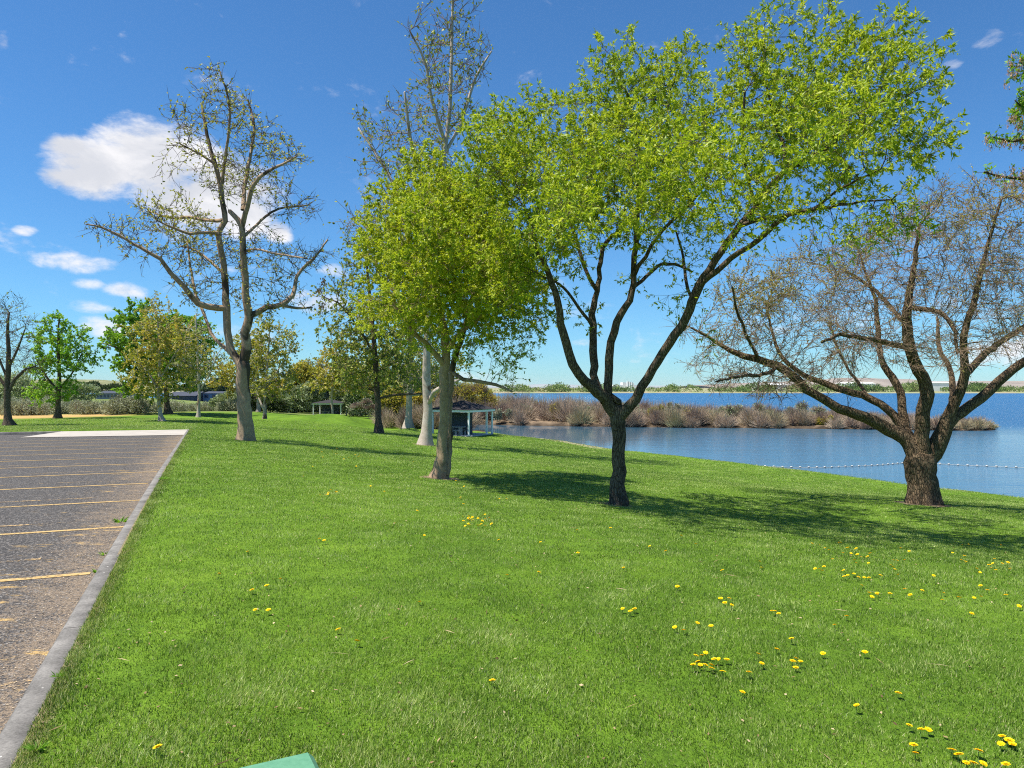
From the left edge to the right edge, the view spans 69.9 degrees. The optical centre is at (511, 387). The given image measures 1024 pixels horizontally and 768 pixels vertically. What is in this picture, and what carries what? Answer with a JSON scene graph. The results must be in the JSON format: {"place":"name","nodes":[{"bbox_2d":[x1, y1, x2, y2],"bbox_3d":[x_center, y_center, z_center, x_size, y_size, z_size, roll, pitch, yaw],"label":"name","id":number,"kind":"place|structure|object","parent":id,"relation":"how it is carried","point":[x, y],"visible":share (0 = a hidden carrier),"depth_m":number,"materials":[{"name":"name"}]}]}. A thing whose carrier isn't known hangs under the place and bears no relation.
{"place":"outdoors","nodes":[
{"label":"outdoors","id":0,"kind":"place"},
{"bbox_2d":[16,379,181,389],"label":"hill","id":1,"kind":"structure","parent":0,"point":[103,382],"depth_m":1108.04,"materials":[{"name":"green plant"}]},
{"bbox_2d":[0,388,1023,767],"bbox_3d":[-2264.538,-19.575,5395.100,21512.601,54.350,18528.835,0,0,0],"label":"ground","id":2,"kind":"structure","parent":0,"point":[364,422],"depth_m":5.62,"materials":[{"name":"green plant"}]},
{"bbox_2d":[0,397,28,404],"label":"sagebrush","id":3,"kind":"object","parent":2,"relation":"on","point":[14,399],"visible":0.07,"depth_m":111.47,"materials":[{"name":"green plant"}]},
{"bbox_2d":[0,398,43,415],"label":"sagebrush","id":4,"kind":"object","parent":2,"relation":"on","point":[16,408],"visible":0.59,"depth_m":94.93,"materials":[{"name":"green plant"}]},
{"bbox_2d":[0,289,53,425],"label":"bare tree","id":5,"kind":"object","parent":2,"relation":"on","point":[8,387],"visible":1,"depth_m":59.92,"materials":[{"name":"brown plant"}]},
{"bbox_2d":[0,370,53,400],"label":"russian olive","id":6,"kind":"object","parent":2,"relation":"on","point":[23,382],"visible":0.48,"depth_m":148.84,"materials":[{"name":"green plant"}]},
{"bbox_2d":[0,431,61,434],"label":"kerb","id":7,"kind":"structure","parent":2,"relation":"on","point":[22,433],"depth_m":39.73,"materials":[{"name":"concrete"}]},
{"bbox_2d":[11,397,51,414],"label":"sagebrush","id":8,"kind":"object","parent":2,"relation":"on","point":[34,404],"visible":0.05,"depth_m":100.16,"materials":[{"name":"green plant"}]},
{"bbox_2d":[22,739,50,750],"bbox_3d":[-2.228,1.676,3.432,0.128,0.046,0.109,0,0,0],"label":"weed","id":9,"kind":"object","parent":2,"relation":"on","point":[30,747],"visible":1,"depth_m":3.42,"materials":[{"name":"green plant"}]},
{"bbox_2d":[19,400,54,415],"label":"sagebrush","id":10,"kind":"object","parent":2,"relation":"on","point":[36,409],"visible":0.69,"depth_m":96.31,"materials":[{"name":"green plant"}]},
{"bbox_2d":[0,627,81,767],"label":"kerb","id":11,"kind":"structure","parent":2,"relation":"on","point":[13,734],"depth_m":3.99,"materials":[{"name":"concrete"}]},
{"bbox_2d":[50,670,65,676],"bbox_3d":[-2.669,1.683,4.306,0.108,0.036,0.078,0,0,0],"label":"weed","id":12,"kind":"object","parent":2,"relation":"on","point":[58,673],"visible":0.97,"depth_m":4.31,"materials":[{"name":"green plant"}]},
{"bbox_2d":[47,401,73,413],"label":"sagebrush","id":13,"kind":"object","parent":2,"relation":"on","point":[63,405],"visible":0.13,"depth_m":106.45,"materials":[{"name":"green plant"}]},
{"bbox_2d":[52,404,72,413],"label":"sagebrush","id":14,"kind":"object","parent":2,"relation":"on","point":[64,408],"visible":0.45,"depth_m":104.66,"materials":[{"name":"green plant"}]},
{"bbox_2d":[20,309,105,417],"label":"maple tree","id":15,"kind":"object","parent":2,"relation":"on","point":[66,354],"visible":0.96,"depth_m":74.73,"materials":[{"name":"green plant"}]},
{"bbox_2d":[25,378,103,401],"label":"russian olive","id":16,"kind":"object","parent":2,"relation":"on","point":[89,388],"visible":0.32,"depth_m":154.19,"materials":[{"name":"green plant"}]},
{"bbox_2d":[68,399,99,414],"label":"sagebrush","id":17,"kind":"object","parent":2,"relation":"on","point":[78,407],"visible":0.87,"depth_m":98.24,"materials":[{"name":"green plant"}]},
{"bbox_2d":[60,545,121,632],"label":"kerb","id":18,"kind":"structure","parent":2,"relation":"on","point":[82,609],"depth_m":6.15,"materials":[{"name":"concrete"}]},
{"bbox_2d":[0,434,182,732],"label":"parking lot","id":19,"kind":"structure","parent":2,"relation":"on","point":[17,601],"depth_m":10.22,"materials":[{"name":"grey asphalt"}]},
{"bbox_2d":[0,572,90,581],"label":"stall line","id":20,"kind":"object","parent":19,"relation":"on","point":[37,577],"visible":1,"depth_m":7.20,"materials":[{"name":"yellow paint"}]},
{"bbox_2d":[0,526,123,534],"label":"stall line","id":21,"kind":"object","parent":19,"relation":"on","point":[61,530],"visible":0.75,"depth_m":9.59,"materials":[{"name":"yellow paint"}]},
{"bbox_2d":[1,500,138,507],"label":"stall line","id":22,"kind":"object","parent":19,"relation":"on","point":[73,503],"visible":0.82,"depth_m":11.99,"materials":[{"name":"yellow paint"}]},
{"bbox_2d":[0,483,146,489],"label":"stall line","id":23,"kind":"object","parent":19,"relation":"on","point":[74,486],"visible":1,"depth_m":14.35,"materials":[{"name":"yellow paint"}]},
{"bbox_2d":[0,471,155,477],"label":"stall line","id":24,"kind":"object","parent":19,"relation":"on","point":[77,474],"visible":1,"depth_m":16.73,"materials":[{"name":"yellow paint"}]},
{"bbox_2d":[0,456,166,461],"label":"stall line","id":25,"kind":"object","parent":19,"relation":"on","point":[93,458],"visible":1,"depth_m":21.66,"materials":[{"name":"yellow paint"}]},
{"bbox_2d":[22,463,149,467],"bbox_3d":[-13.350,2.035,18.270,8.410,0.023,0.100,0,0,-23],"label":"stall line","id":26,"kind":"object","parent":19,"relation":"on","point":[86,465],"visible":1,"depth_m":19.18,"materials":[{"name":"yellow paint"}]},
{"bbox_2d":[0,441,172,714],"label":"gutter grit","id":27,"kind":"object","parent":19,"relation":"on","point":[73,580],"visible":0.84,"depth_m":7.01,"materials":[{"name":"gravel"}]},
{"bbox_2d":[10,451,162,455],"bbox_3d":[-15.457,2.149,23.285,8.406,0.028,0.100,0,0,-23],"label":"stall line","id":28,"kind":"object","parent":19,"relation":"on","point":[83,453],"visible":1,"depth_m":23.93,"materials":[{"name":"yellow paint"}]},
{"bbox_2d":[113,516,128,522],"bbox_3d":[-5.477,1.848,10.264,0.238,0.101,0.255,0,0,-39],"label":"weed","id":29,"kind":"object","parent":19,"relation":"on","point":[121,520],"visible":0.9,"depth_m":10.26,"materials":[{"name":"green plant"}]},
{"bbox_2d":[83,403,104,414],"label":"sagebrush","id":30,"kind":"object","parent":2,"relation":"on","point":[98,407],"visible":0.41,"depth_m":99.10,"materials":[{"name":"green plant"}]},
{"bbox_2d":[26,429,186,436],"bbox_3d":[-21.381,2.443,39.482,7.424,0.040,5.183,0,0,-18],"label":"concrete pad","id":31,"kind":"object","parent":2,"relation":"on","point":[115,433],"visible":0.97,"depth_m":39.05,"materials":[{"name":"beige concrete"}]},
{"bbox_2d":[96,399,134,414],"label":"sagebrush","id":32,"kind":"object","parent":2,"relation":"on","point":[107,409],"visible":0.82,"depth_m":95.58,"materials":[{"name":"green plant"}]},
{"bbox_2d":[96,391,142,398],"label":"long building","id":33,"kind":"structure","parent":2,"relation":"on","point":[107,394],"depth_m":240.00,"materials":[{"name":"grey metal"}]},
{"bbox_2d":[112,506,142,545],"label":"kerb","id":34,"kind":"structure","parent":2,"relation":"on","point":[124,532],"depth_m":9.02,"materials":[{"name":"concrete"}]},
{"bbox_2d":[108,393,156,414],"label":"sagebrush","id":35,"kind":"object","parent":2,"relation":"on","point":[133,402],"visible":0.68,"depth_m":97.00,"materials":[{"name":"green plant"}]},
{"bbox_2d":[122,397,156,413],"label":"sagebrush","id":36,"kind":"object","parent":2,"relation":"on","point":[154,407],"visible":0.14,"depth_m":98.97,"materials":[{"name":"green plant"}]},
{"bbox_2d":[135,483,156,507],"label":"kerb","id":37,"kind":"structure","parent":2,"relation":"on","point":[146,494],"depth_m":11.95,"materials":[{"name":"concrete"}]},
{"bbox_2d":[80,376,229,391],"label":"hill","id":38,"kind":"structure","parent":2,"relation":"on","point":[105,387],"depth_m":287.63,"materials":[{"name":"green plant"}]},
{"bbox_2d":[150,469,163,483],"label":"kerb","id":39,"kind":"structure","parent":2,"relation":"on","point":[157,476],"depth_m":14.71,"materials":[{"name":"concrete"}]},
{"bbox_2d":[153,744,161,757],"bbox_3d":[-1.635,1.675,3.374,0.044,0.059,0.042,0,0,0],"label":"dandelion","id":40,"kind":"object","parent":2,"relation":"on","point":[156,746],"visible":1,"depth_m":3.37,"materials":[{"name":"yellow plant"}]},
{"bbox_2d":[97,297,221,413],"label":"shade tree","id":41,"kind":"object","parent":2,"relation":"on","point":[116,335],"visible":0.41,"depth_m":93.72,"materials":[{"name":"green plant"}]},
{"bbox_2d":[112,290,214,420],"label":"budding tree","id":42,"kind":"object","parent":2,"relation":"on","point":[159,381],"visible":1,"depth_m":69.53,"materials":[{"name":"green plant"}]},
{"bbox_2d":[160,460,169,469],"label":"kerb","id":43,"kind":"structure","parent":2,"relation":"on","point":[166,462],"depth_m":17.56,"materials":[{"name":"concrete"}]},
{"bbox_2d":[162,398,182,411],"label":"sagebrush","id":44,"kind":"object","parent":2,"relation":"on","point":[175,406],"visible":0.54,"depth_m":111.63,"materials":[{"name":"green plant"}]},
{"bbox_2d":[176,401,188,411],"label":"sagebrush","id":45,"kind":"object","parent":2,"relation":"on","point":[183,406],"visible":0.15,"depth_m":117.56,"materials":[{"name":"green plant"}]},
{"bbox_2d":[169,392,204,401],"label":"long building","id":46,"kind":"structure","parent":2,"relation":"on","point":[192,396],"depth_m":250.02,"materials":[{"name":"blue metal"}]},
{"bbox_2d":[185,400,209,410],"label":"sagebrush","id":47,"kind":"object","parent":2,"relation":"on","point":[202,407],"visible":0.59,"depth_m":111.34,"materials":[{"name":"green plant"}]},
{"bbox_2d":[169,308,230,416],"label":"young tree","id":48,"kind":"object","parent":2,"relation":"on","point":[208,375],"visible":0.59,"depth_m":84.90,"materials":[{"name":"green plant"}]},
{"bbox_2d":[76,56,339,440],"bbox_3d":[-12.787,-5.865,31.905,10.005,16.625,7.475,0,0,0],"label":"sycamore tree","id":49,"kind":"object","parent":2,"relation":"on","point":[245,430],"visible":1,"depth_m":31.75,"materials":[{"name":"grey plant"}]},
{"bbox_2d":[203,391,225,401],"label":"long building","id":50,"kind":"structure","parent":2,"relation":"on","point":[208,395],"depth_m":255.00,"materials":[{"name":"blue"}]},
{"bbox_2d":[208,391,236,410],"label":"russian olive","id":51,"kind":"object","parent":2,"relation":"on","point":[220,397],"visible":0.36,"depth_m":115.22,"materials":[{"name":"green plant"}]},
{"bbox_2d":[214,400,234,410],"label":"sagebrush","id":52,"kind":"object","parent":2,"relation":"on","point":[220,405],"visible":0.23,"depth_m":111.00,"materials":[{"name":"green plant"}]},
{"bbox_2d":[213,400,236,410],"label":"sagebrush","id":53,"kind":"object","parent":2,"relation":"on","point":[224,405],"visible":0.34,"depth_m":110.95,"materials":[{"name":"green plant"}]},
{"bbox_2d":[218,397,236,410],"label":"sagebrush","id":54,"kind":"object","parent":2,"relation":"on","point":[234,402],"visible":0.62,"depth_m":110.69,"materials":[{"name":"green plant"}]},
{"bbox_2d":[200,332,278,411],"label":"budding tree","id":55,"kind":"object","parent":2,"relation":"on","point":[226,374],"visible":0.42,"depth_m":111.13,"materials":[{"name":"green plant"}]},
{"bbox_2d":[232,314,304,418],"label":"budding tree","id":56,"kind":"object","parent":2,"relation":"on","point":[264,381],"visible":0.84,"depth_m":89.61,"materials":[{"name":"green plant"}]},
{"bbox_2d":[250,388,291,412],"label":"shrub","id":57,"kind":"object","parent":2,"relation":"on","point":[283,404],"visible":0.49,"depth_m":121.34,"materials":[{"name":"green plant"}]},
{"bbox_2d":[241,752,318,767],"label":"picnic table","id":58,"kind":"object","parent":2,"relation":"on","point":[305,760],"visible":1,"depth_m":1.85,"materials":[{"name":"green paint"}]},
{"bbox_2d":[280,380,298,412],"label":"shrub","id":59,"kind":"object","parent":2,"relation":"on","point":[281,394],"visible":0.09,"depth_m":132.61,"materials":[{"name":"green plant"}]},
{"bbox_2d":[267,358,321,393],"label":"willow shrub","id":60,"kind":"object","parent":2,"relation":"on","point":[305,369],"visible":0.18,"depth_m":137.18,"materials":[{"name":"green plant"}]},
{"bbox_2d":[271,380,324,412],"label":"russian olive","id":61,"kind":"object","parent":2,"relation":"on","point":[298,403],"visible":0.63,"depth_m":131.18,"materials":[{"name":"green plant"}]},
{"bbox_2d":[305,353,313,367],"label":"shrub","id":62,"kind":"object","parent":2,"relation":"on","point":[310,363],"visible":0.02,"depth_m":144.98,"materials":[{"name":"green plant"}]},
{"bbox_2d":[308,392,328,412],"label":"shrub","id":63,"kind":"object","parent":2,"relation":"on","point":[317,408],"visible":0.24,"depth_m":137.42,"materials":[{"name":"green plant"}]},
{"bbox_2d":[314,354,326,394],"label":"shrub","id":64,"kind":"object","parent":2,"relation":"on","point":[320,365],"visible":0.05,"depth_m":139.99,"materials":[{"name":"green plant"}]},
{"bbox_2d":[312,400,346,415],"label":"picnic shelter","id":65,"kind":"object","parent":2,"relation":"on","point":[326,406],"visible":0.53,"depth_m":121.89,"materials":[{"name":"white paint"}]},
{"bbox_2d":[329,379,345,413],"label":"shrub","id":66,"kind":"object","parent":2,"relation":"on","point":[338,398],"visible":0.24,"depth_m":133.43,"materials":[{"name":"green plant"}]},
{"bbox_2d":[300,330,390,413],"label":"sycamore tree","id":67,"kind":"object","parent":2,"relation":"on","point":[326,381],"visible":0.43,"depth_m":111.37,"materials":[{"name":"green plant"}]},
{"bbox_2d":[345,409,366,415],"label":"shrub","id":68,"kind":"object","parent":2,"relation":"on","point":[357,414],"visible":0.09,"depth_m":124.84,"materials":[{"name":"green plant"}]},
{"bbox_2d":[346,397,374,417],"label":"bare shrub","id":69,"kind":"object","parent":2,"relation":"on","point":[368,403],"visible":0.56,"depth_m":97.65,"materials":[{"name":"brown plant"}]},
{"bbox_2d":[307,228,422,433],"bbox_3d":[-9.750,-4.061,50.206,7.961,14.610,7.332,0,0,0],"label":"sycamore tree","id":70,"kind":"object","parent":2,"relation":"on","point":[376,376],"visible":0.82,"depth_m":49.37,"materials":[{"name":"green plant"}]},
{"bbox_2d":[339,368,392,415],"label":"russian olive","id":71,"kind":"object","parent":2,"relation":"on","point":[348,399],"visible":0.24,"depth_m":121.11,"materials":[{"name":"green plant"}]},
{"bbox_2d":[380,384,436,414],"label":"willow shrub","id":72,"kind":"object","parent":2,"relation":"on","point":[396,402],"visible":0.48,"depth_m":91.20,"materials":[{"name":"green plant"}]},
{"bbox_2d":[328,0,494,445],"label":"sycamore tree","id":73,"kind":"object","parent":2,"relation":"on","point":[425,437],"visible":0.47,"depth_m":41.75,"materials":[{"name":"grey plant"}]},
{"bbox_2d":[362,303,472,428],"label":"sycamore tree","id":74,"kind":"object","parent":2,"relation":"on","point":[408,422],"visible":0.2,"depth_m":65.62,"materials":[{"name":"green plant"}]},
{"bbox_2d":[431,359,439,388],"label":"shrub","id":75,"kind":"object","parent":2,"relation":"on","point":[434,386],"visible":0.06,"depth_m":134.86,"materials":[{"name":"green plant"}]},
{"bbox_2d":[345,138,569,478],"bbox_3d":[-1.362,-2.088,19.123,5.648,9.215,10.264,0,0,0],"label":"ash tree","id":76,"kind":"object","parent":2,"relation":"on","point":[440,225],"visible":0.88,"depth_m":17.32,"materials":[{"name":"green plant"}]},
{"bbox_2d":[432,401,495,436],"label":"picnic shelter","id":77,"kind":"object","parent":2,"relation":"on","point":[462,411],"visible":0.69,"depth_m":66.82,"materials":[{"name":"white paint"}]},
{"bbox_2d":[452,426,466,434],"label":"picnic table","id":78,"kind":"object","parent":77,"relation":"on","point":[460,429],"visible":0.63,"depth_m":65.87,"materials":[{"name":"concrete"}]},
{"bbox_2d":[432,379,500,406],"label":"willow shrub","id":79,"kind":"object","parent":2,"relation":"on","point":[471,390],"visible":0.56,"depth_m":107.37,"materials":[{"name":"green plant"}]},
{"bbox_2d":[489,408,512,422],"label":"shrub","id":80,"kind":"object","parent":2,"relation":"on","point":[498,415],"visible":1,"depth_m":103.84,"materials":[{"name":"green plant"}]},
{"bbox_2d":[549,401,561,420],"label":"shrub","id":81,"kind":"object","parent":2,"relation":"on","point":[552,405],"visible":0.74,"depth_m":103.82,"materials":[{"name":"brown plant"}]},
{"bbox_2d":[612,381,636,390],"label":"industrial plant","id":82,"kind":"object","parent":2,"relation":"on","point":[624,384],"visible":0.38,"depth_m":792.00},
{"bbox_2d":[622,401,644,414],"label":"shrub","id":83,"kind":"object","parent":2,"relation":"on","point":[638,406],"visible":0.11,"depth_m":102.81,"materials":[{"name":"brown plant"}]},
{"bbox_2d":[647,404,664,415],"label":"shrub","id":84,"kind":"object","parent":2,"relation":"on","point":[659,406],"visible":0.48,"depth_m":99.81,"materials":[{"name":"brown plant"}]},
{"bbox_2d":[664,402,690,411],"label":"shrub","id":85,"kind":"object","parent":2,"relation":"on","point":[675,404],"visible":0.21,"depth_m":101.89,"materials":[{"name":"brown plant"}]},
{"bbox_2d":[369,388,999,429],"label":"willow thicket","id":86,"kind":"object","parent":2,"relation":"on","point":[573,411],"visible":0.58,"depth_m":97.43,"materials":[{"name":"brown plant"}]},
{"bbox_2d":[446,0,969,505],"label":"ash tree","id":87,"kind":"object","parent":2,"relation":"on","point":[578,188],"visible":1,"depth_m":13.36,"materials":[{"name":"green plant"}]},
{"bbox_2d":[706,406,725,415],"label":"shrub","id":88,"kind":"object","parent":2,"relation":"on","point":[720,408],"visible":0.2,"depth_m":100.83,"materials":[{"name":"brown plant"}]},
{"bbox_2d":[721,401,771,415],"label":"shrub","id":89,"kind":"object","parent":2,"relation":"on","point":[730,410],"visible":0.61,"depth_m":98.75,"materials":[{"name":"brown plant"}]},
{"bbox_2d":[486,380,1023,392],"bbox_3d":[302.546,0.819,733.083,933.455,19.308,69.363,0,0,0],"label":"tree line","id":90,"kind":"object","parent":2,"relation":"on","point":[972,387],"visible":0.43,"depth_m":722.84,"materials":[{"name":"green plant"}]},
{"bbox_2d":[782,400,826,415],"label":"shrub","id":91,"kind":"object","parent":2,"relation":"on","point":[819,409],"visible":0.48,"depth_m":97.83,"materials":[{"name":"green plant"}]},
{"bbox_2d":[815,414,832,424],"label":"shrub","id":92,"kind":"object","parent":2,"relation":"on","point":[819,421],"visible":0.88,"depth_m":95.82,"materials":[{"name":"beige plant"}]},
{"bbox_2d":[665,164,1023,505],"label":"ash tree","id":93,"kind":"object","parent":2,"relation":"on","point":[924,452],"visible":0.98,"depth_m":21.66,"materials":[{"name":"brown plant"}]},
{"bbox_2d":[835,382,874,386],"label":"warehouse","id":94,"kind":"structure","parent":2,"relation":"on","point":[867,383],"depth_m":848.00,"materials":[{"name":"white metal"}]},
{"bbox_2d":[909,742,917,751],"bbox_3d":[1.930,1.732,3.519,0.043,0.047,0.041,0,0,0],"label":"dandelion","id":95,"kind":"object","parent":2,"relation":"on","point":[913,744],"visible":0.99,"depth_m":3.52,"materials":[{"name":"yellow plant"}]},
{"bbox_2d":[932,382,948,390],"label":"warehouse","id":96,"kind":"structure","parent":2,"relation":"on","point":[937,386],"depth_m":848.00,"materials":[{"name":"white metal"}]},
{"bbox_2d":[954,752,963,762],"bbox_3d":[2.095,1.733,3.434,0.044,0.052,0.047,0,0,36],"label":"dandelion","id":97,"kind":"object","parent":2,"relation":"on","point":[958,753],"visible":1,"depth_m":3.43,"materials":[{"name":"yellow plant"}]},
{"bbox_2d":[971,49,1023,199],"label":"ash tree","id":98,"kind":"object","parent":2,"relation":"on","point":[1017,116],"visible":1,"depth_m":11.47,"materials":[{"name":"green plant"}]},
{"bbox_2d":[997,741,1004,750],"bbox_3d":[2.378,1.747,3.563,0.035,0.047,0.036,0,0,0],"label":"dandelion","id":99,"kind":"object","parent":2,"relation":"on","point":[1000,743],"visible":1,"depth_m":3.56,"materials":[{"name":"yellow plant"}]},
{"bbox_2d":[1003,737,1014,746],"bbox_3d":[2.452,1.752,3.614,0.049,0.043,0.048,0,0,0],"label":"dandelion","id":100,"kind":"object","parent":2,"relation":"on","point":[1008,739],"visible":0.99,"depth_m":3.61,"materials":[{"name":"yellow plant"}]},
{"bbox_2d":[0,0,1023,387],"label":"sky","id":101,"kind":"structure","parent":0,"point":[84,84],"materials":[{"name":"blue"}]},
{"bbox_2d":[47,446,1009,767],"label":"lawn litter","id":102,"kind":"object","parent":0,"point":[511,634],"visible":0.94,"depth_m":4.71,"materials":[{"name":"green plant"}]},
{"bbox_2d":[89,393,1023,496],"bbox_3d":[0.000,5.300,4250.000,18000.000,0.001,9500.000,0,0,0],"label":"water","id":103,"kind":"structure","parent":0,"point":[1002,446],"depth_m":71.97,"materials":[{"name":"blue liquid"}]},
{"bbox_2d":[757,462,1023,467],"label":"float line","id":104,"kind":"object","parent":103,"relation":"on","point":[887,464],"visible":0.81,"depth_m":49.01,"materials":[{"name":"plastic"}]},
{"bbox_2d":[487,384,677,387],"bbox_3d":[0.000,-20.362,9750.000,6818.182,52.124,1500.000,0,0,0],"label":"hill","id":105,"kind":"structure","parent":0,"point":[534,385],"depth_m":9236.66,"materials":[{"name":"white"}]},
{"bbox_2d":[680,378,1023,387],"bbox_3d":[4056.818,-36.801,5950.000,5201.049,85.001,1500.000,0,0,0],"label":"hill","id":106,"kind":"structure","parent":0,"point":[884,382],"depth_m":5557.82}
]}

